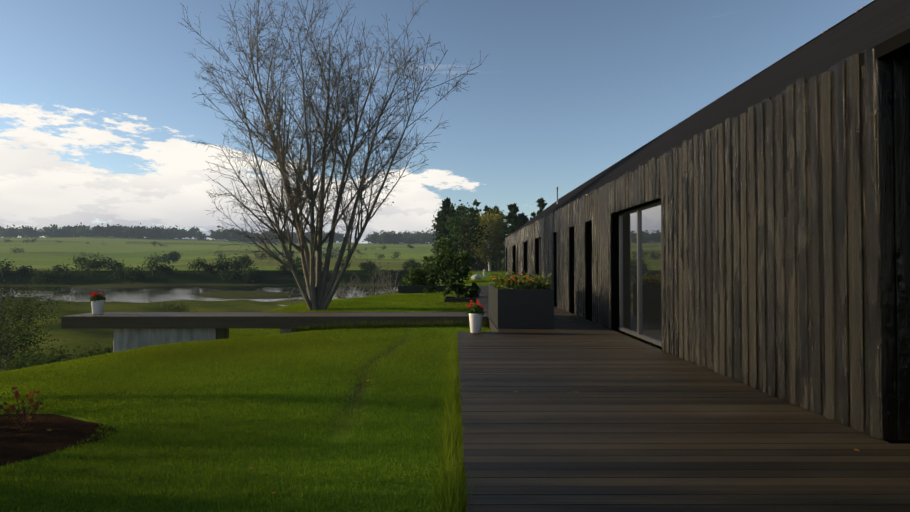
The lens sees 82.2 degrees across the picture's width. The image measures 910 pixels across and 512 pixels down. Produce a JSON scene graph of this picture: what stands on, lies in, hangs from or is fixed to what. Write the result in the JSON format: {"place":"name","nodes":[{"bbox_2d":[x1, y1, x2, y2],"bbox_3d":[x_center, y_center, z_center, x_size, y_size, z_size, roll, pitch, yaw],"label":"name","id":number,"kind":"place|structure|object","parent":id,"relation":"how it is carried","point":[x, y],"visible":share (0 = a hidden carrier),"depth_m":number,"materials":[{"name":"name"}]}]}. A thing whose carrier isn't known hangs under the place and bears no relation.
{"place":"outdoors","nodes":[
{"label":"outdoors","id":0,"kind":"place"},
{"bbox_2d":[0,284,401,305],"bbox_3d":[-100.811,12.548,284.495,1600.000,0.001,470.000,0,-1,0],"label":"river water","id":1,"kind":"structure","parent":0,"point":[142,295],"depth_m":144.28,"materials":[{"name":"black liquid"}]},
{"bbox_2d":[0,237,661,511],"bbox_3d":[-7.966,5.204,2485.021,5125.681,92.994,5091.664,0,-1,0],"label":"grassy ground","id":2,"kind":"structure","parent":0,"point":[40,253],"depth_m":8.49,"materials":[{"name":"green plant"}]},
{"bbox_2d":[0,414,118,465],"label":"flower bed soil","id":3,"kind":"structure","parent":2,"relation":"on","point":[35,438],"depth_m":5.54,"materials":[{"name":"brown soil"}]},
{"bbox_2d":[0,387,51,426],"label":"flowering plant","id":4,"kind":"object","parent":3,"relation":"in","point":[16,396],"depth_m":5.73,"materials":[{"name":"green plant"}]},
{"bbox_2d":[0,271,197,371],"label":"slope bushes","id":5,"kind":"object","parent":2,"relation":"on","point":[23,362],"depth_m":32.94,"materials":[{"name":"green plant"}]},
{"bbox_2d":[113,328,300,351],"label":"boardwalk concrete footings","id":6,"kind":"object","parent":2,"relation":"on","point":[124,339],"depth_m":16.29,"materials":[{"name":"grey concrete"}]},
{"bbox_2d":[0,223,436,283],"bbox_3d":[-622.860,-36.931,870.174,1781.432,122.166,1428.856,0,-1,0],"label":"trees","id":7,"kind":"object","parent":2,"relation":"on","point":[155,232],"materials":[{"name":"green plant"}]},
{"bbox_2d":[0,279,494,511],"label":"lawn grass","id":8,"kind":"structure","parent":2,"relation":"on","point":[451,498],"depth_m":6.57,"materials":[{"name":"green plant"}]},
{"bbox_2d":[61,312,487,328],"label":"boardwalk","id":9,"kind":"structure","parent":2,"relation":"on","point":[109,320],"depth_m":16.07,"materials":[{"name":"brown wood"}]},
{"bbox_2d":[89,292,105,314],"bbox_3d":[-11.486,1.504,16.747,0.473,0.732,0.436,0,-1,0],"label":"flower pot","id":10,"kind":"object","parent":9,"relation":"on","point":[97,300],"visible":1,"depth_m":16.64,"materials":[{"name":"white ceramic"}]},
{"bbox_2d":[178,0,487,310],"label":"bare tree","id":11,"kind":"object","parent":2,"relation":"on","point":[320,295],"visible":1,"depth_m":21.99,"materials":[{"name":"brown plant"}]},
{"bbox_2d":[330,266,350,298],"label":"river shrub","id":12,"kind":"object","parent":2,"relation":"on","point":[340,293],"visible":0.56,"depth_m":57.22,"materials":[{"name":"green plant"}]},
{"bbox_2d":[348,273,366,297],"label":"river shrub","id":13,"kind":"object","parent":2,"relation":"on","point":[351,287],"visible":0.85,"depth_m":51.63,"materials":[{"name":"green plant"}]},
{"bbox_2d":[365,262,388,295],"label":"river shrub","id":14,"kind":"object","parent":2,"relation":"on","point":[378,280],"visible":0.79,"depth_m":69.52,"materials":[{"name":"green plant"}]},
{"bbox_2d":[379,261,402,294],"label":"river shrub","id":15,"kind":"object","parent":2,"relation":"on","point":[390,282],"visible":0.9,"depth_m":63.50,"materials":[{"name":"green plant"}]},
{"bbox_2d":[398,286,481,302],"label":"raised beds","id":16,"kind":"object","parent":2,"relation":"on","point":[410,289],"visible":0.44,"depth_m":36.86,"materials":[{"name":"black"}]},
{"bbox_2d":[397,236,483,298],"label":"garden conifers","id":17,"kind":"object","parent":16,"relation":"in","point":[437,266],"depth_m":47.59,"materials":[{"name":"green plant"}]},
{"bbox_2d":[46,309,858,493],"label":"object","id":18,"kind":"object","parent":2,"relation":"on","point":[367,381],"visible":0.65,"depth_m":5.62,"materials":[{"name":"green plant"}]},
{"bbox_2d":[471,274,481,279],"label":"boulder","id":19,"kind":"object","parent":2,"relation":"on","point":[476,276],"visible":0.75,"depth_m":65.42,"materials":[{"name":"stone"}]},
{"bbox_2d":[469,289,496,331],"bbox_3d":[2.693,2.075,18.229,5.240,0.290,42.700,0,-1,0],"label":"deck frame","id":20,"kind":"object","parent":2,"relation":"on","point":[491,326],"depth_m":15.01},
{"bbox_2d":[430,197,547,272],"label":"forest edge","id":21,"kind":"object","parent":2,"relation":"on","point":[478,244],"depth_m":159.57,"materials":[{"name":"green plant"}]},
{"bbox_2d":[482,218,499,270],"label":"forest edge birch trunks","id":22,"kind":"object","parent":21,"relation":"attached to","point":[489,266],"visible":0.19,"depth_m":164.60,"materials":[{"name":"plant"}]},
{"bbox_2d":[457,286,909,511],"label":"deck boards","id":23,"kind":"object","parent":2,"relation":"on","point":[621,430],"visible":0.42,"depth_m":4.72,"materials":[{"name":"brown wood"}]},
{"bbox_2d":[466,300,484,332],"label":"flower pot","id":24,"kind":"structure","parent":23,"relation":"on","point":[476,313],"depth_m":12.06,"materials":[{"name":"white ceramic"}]},
{"bbox_2d":[488,268,553,328],"bbox_3d":[1.758,1.092,14.744,1.476,1.488,3.558,0,-1,0],"label":"planter box","id":25,"kind":"object","parent":23,"relation":"on","point":[523,302],"visible":1,"depth_m":12.99,"materials":[{"name":"black"}]},
{"bbox_2d":[506,28,909,443],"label":"house shell","id":26,"kind":"object","parent":2,"relation":"on","point":[896,46],"visible":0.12,"depth_m":12.76},
{"bbox_2d":[527,201,661,346],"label":"house window frames","id":27,"kind":"structure","parent":26,"relation":"in","point":[646,338],"depth_m":11.47,"materials":[{"name":"grey metal"}]},
{"bbox_2d":[540,204,661,341],"bbox_3d":[4.040,0.575,23.999,0.020,2.730,28.620,0,-1,0],"label":"window glass","id":28,"kind":"object","parent":27,"relation":"in","point":[650,277],"visible":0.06,"depth_m":11.23,"materials":[{"name":"clear glass"}]},
{"bbox_2d":[505,48,909,439],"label":"exterior wall","id":29,"kind":"structure","parent":26,"relation":"attached to","point":[777,246],"depth_m":5.92,"materials":[{"name":"brown wood"}]},
{"bbox_2d":[511,0,909,234],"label":"house roof","id":30,"kind":"structure","parent":26,"relation":"on","point":[873,24],"depth_m":8.96,"materials":[{"name":"black metal"}]},
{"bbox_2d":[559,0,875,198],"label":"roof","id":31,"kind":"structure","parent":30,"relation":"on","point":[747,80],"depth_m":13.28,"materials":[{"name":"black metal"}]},
{"bbox_2d":[581,7,862,184],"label":"house ridge clips","id":32,"kind":"object","parent":31,"relation":"attached to","point":[749,78],"visible":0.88,"depth_m":13.62,"materials":[{"name":"black metal"}]},
{"bbox_2d":[0,0,873,242],"label":"sky","id":33,"kind":"structure","parent":0,"point":[100,116],"materials":[{"name":"blue"}]}
]}

